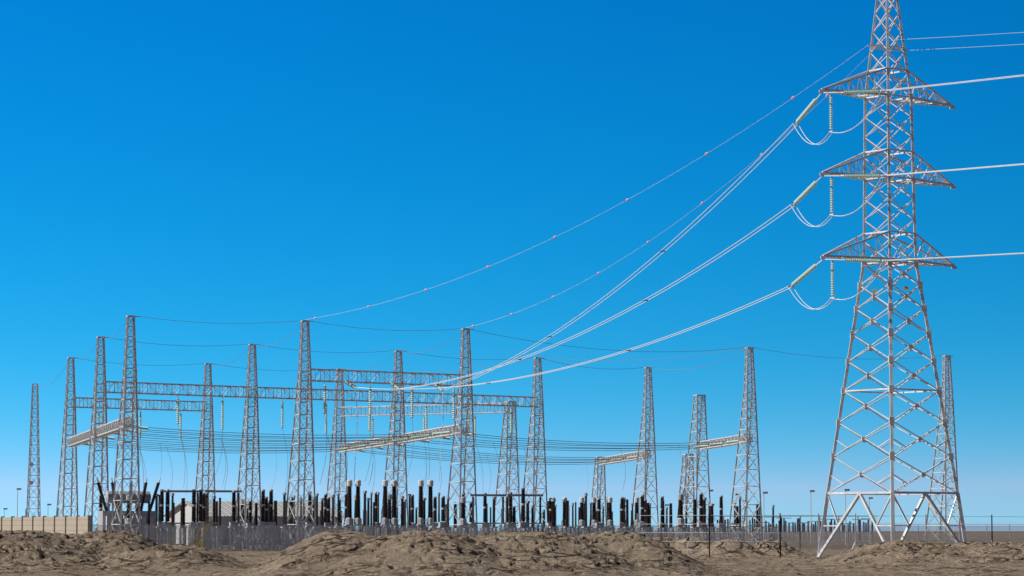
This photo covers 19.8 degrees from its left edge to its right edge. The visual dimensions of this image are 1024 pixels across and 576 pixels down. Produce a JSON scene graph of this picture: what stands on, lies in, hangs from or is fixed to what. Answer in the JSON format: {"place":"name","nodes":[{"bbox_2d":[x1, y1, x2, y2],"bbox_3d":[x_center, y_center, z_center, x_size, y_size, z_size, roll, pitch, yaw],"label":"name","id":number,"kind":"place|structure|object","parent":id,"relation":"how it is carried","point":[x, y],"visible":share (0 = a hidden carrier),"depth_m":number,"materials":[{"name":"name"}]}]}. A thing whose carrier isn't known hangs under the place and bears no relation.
{"place":"outdoors","nodes":[
{"label":"outdoors","id":0,"kind":"place"},
{"bbox_2d":[164,501,343,544],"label":"control building","id":1,"kind":"structure","parent":0,"point":[226,511],"depth_m":409.01,"materials":[{"name":"grey paint"}]},
{"bbox_2d":[0,529,1023,575],"bbox_3d":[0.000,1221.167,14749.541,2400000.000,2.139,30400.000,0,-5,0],"label":"ground","id":2,"kind":"structure","parent":0,"point":[433,552],"depth_m":136.89,"materials":[{"name":"soil"}]},
{"bbox_2d":[26,384,40,516],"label":"lattice tower","id":3,"kind":"structure","parent":2,"relation":"on","point":[31,464],"depth_m":400.56,"materials":[{"name":"metal"}]},
{"bbox_2d":[0,508,92,533],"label":"boundary wall","id":4,"kind":"structure","parent":2,"relation":"on","point":[78,524],"depth_m":275.69,"materials":[{"name":"concrete"}]},
{"bbox_2d":[95,478,776,550],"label":"switchgear","id":5,"kind":"object","parent":2,"relation":"on","point":[151,518],"visible":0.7,"depth_m":298.77,"materials":[{"name":"metal"}]},
{"bbox_2d":[3,488,872,543],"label":"street lights","id":6,"kind":"object","parent":2,"relation":"on","point":[845,490],"visible":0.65,"depth_m":458.71,"materials":[{"name":"metal"}]},
{"bbox_2d":[366,501,638,536],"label":"fence posts","id":7,"kind":"object","parent":2,"relation":"on","point":[501,520],"visible":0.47,"depth_m":176.41,"materials":[{"name":"metal"}]},
{"bbox_2d":[56,315,960,547],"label":"lattice towers","id":8,"kind":"structure","parent":2,"relation":"on","point":[123,405],"depth_m":340.92,"materials":[{"name":"grey metal"}]},
{"bbox_2d":[67,369,752,464],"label":"gantry beams","id":9,"kind":"structure","parent":8,"relation":"attached to","point":[109,428],"depth_m":341.26,"materials":[{"name":"grey metal"}]},
{"bbox_2d":[38,316,943,497],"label":"power lines","id":10,"kind":"object","parent":8,"relation":"on","point":[372,426],"visible":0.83,"depth_m":337.65,"materials":[{"name":"white metal"}]},
{"bbox_2d":[107,523,945,546],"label":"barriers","id":11,"kind":"object","parent":2,"relation":"on","point":[200,542],"visible":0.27,"depth_m":249.02,"materials":[{"name":"grey metal"}]},
{"bbox_2d":[93,524,1023,551],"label":"yard fence","id":12,"kind":"object","parent":2,"relation":"on","point":[493,530],"visible":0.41,"depth_m":296.92,"materials":[{"name":"metal"}]},
{"bbox_2d":[687,516,876,540],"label":"fence","id":13,"kind":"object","parent":2,"relation":"on","point":[798,522],"visible":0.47,"depth_m":588.04,"materials":[{"name":"metal"}]},
{"bbox_2d":[637,513,1023,557],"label":"wire fence","id":14,"kind":"object","parent":2,"relation":"on","point":[925,532],"visible":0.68,"depth_m":215.34,"materials":[{"name":"metal"}]},
{"bbox_2d":[817,0,966,556],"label":"pylon","id":15,"kind":"object","parent":2,"relation":"on","point":[891,391],"visible":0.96,"depth_m":213.34,"materials":[{"name":"metal"}]},
{"bbox_2d":[305,32,1023,391],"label":"conductors","id":16,"kind":"object","parent":15,"relation":"hanging from","point":[797,200],"visible":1,"depth_m":213.76,"materials":[{"name":"aluminium wire"},{"name":"steel"}]},
{"bbox_2d":[0,0,1023,528],"label":"sky","id":17,"kind":"structure","parent":0,"point":[257,163],"materials":[{"name":"blue"}]},
{"bbox_2d":[94,522,1023,530],"bbox_3d":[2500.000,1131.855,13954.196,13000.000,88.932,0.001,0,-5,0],"label":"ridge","id":18,"kind":"structure","parent":0,"point":[914,528],"depth_m":13953.58,"materials":[{"name":"brown soil"}]}
]}

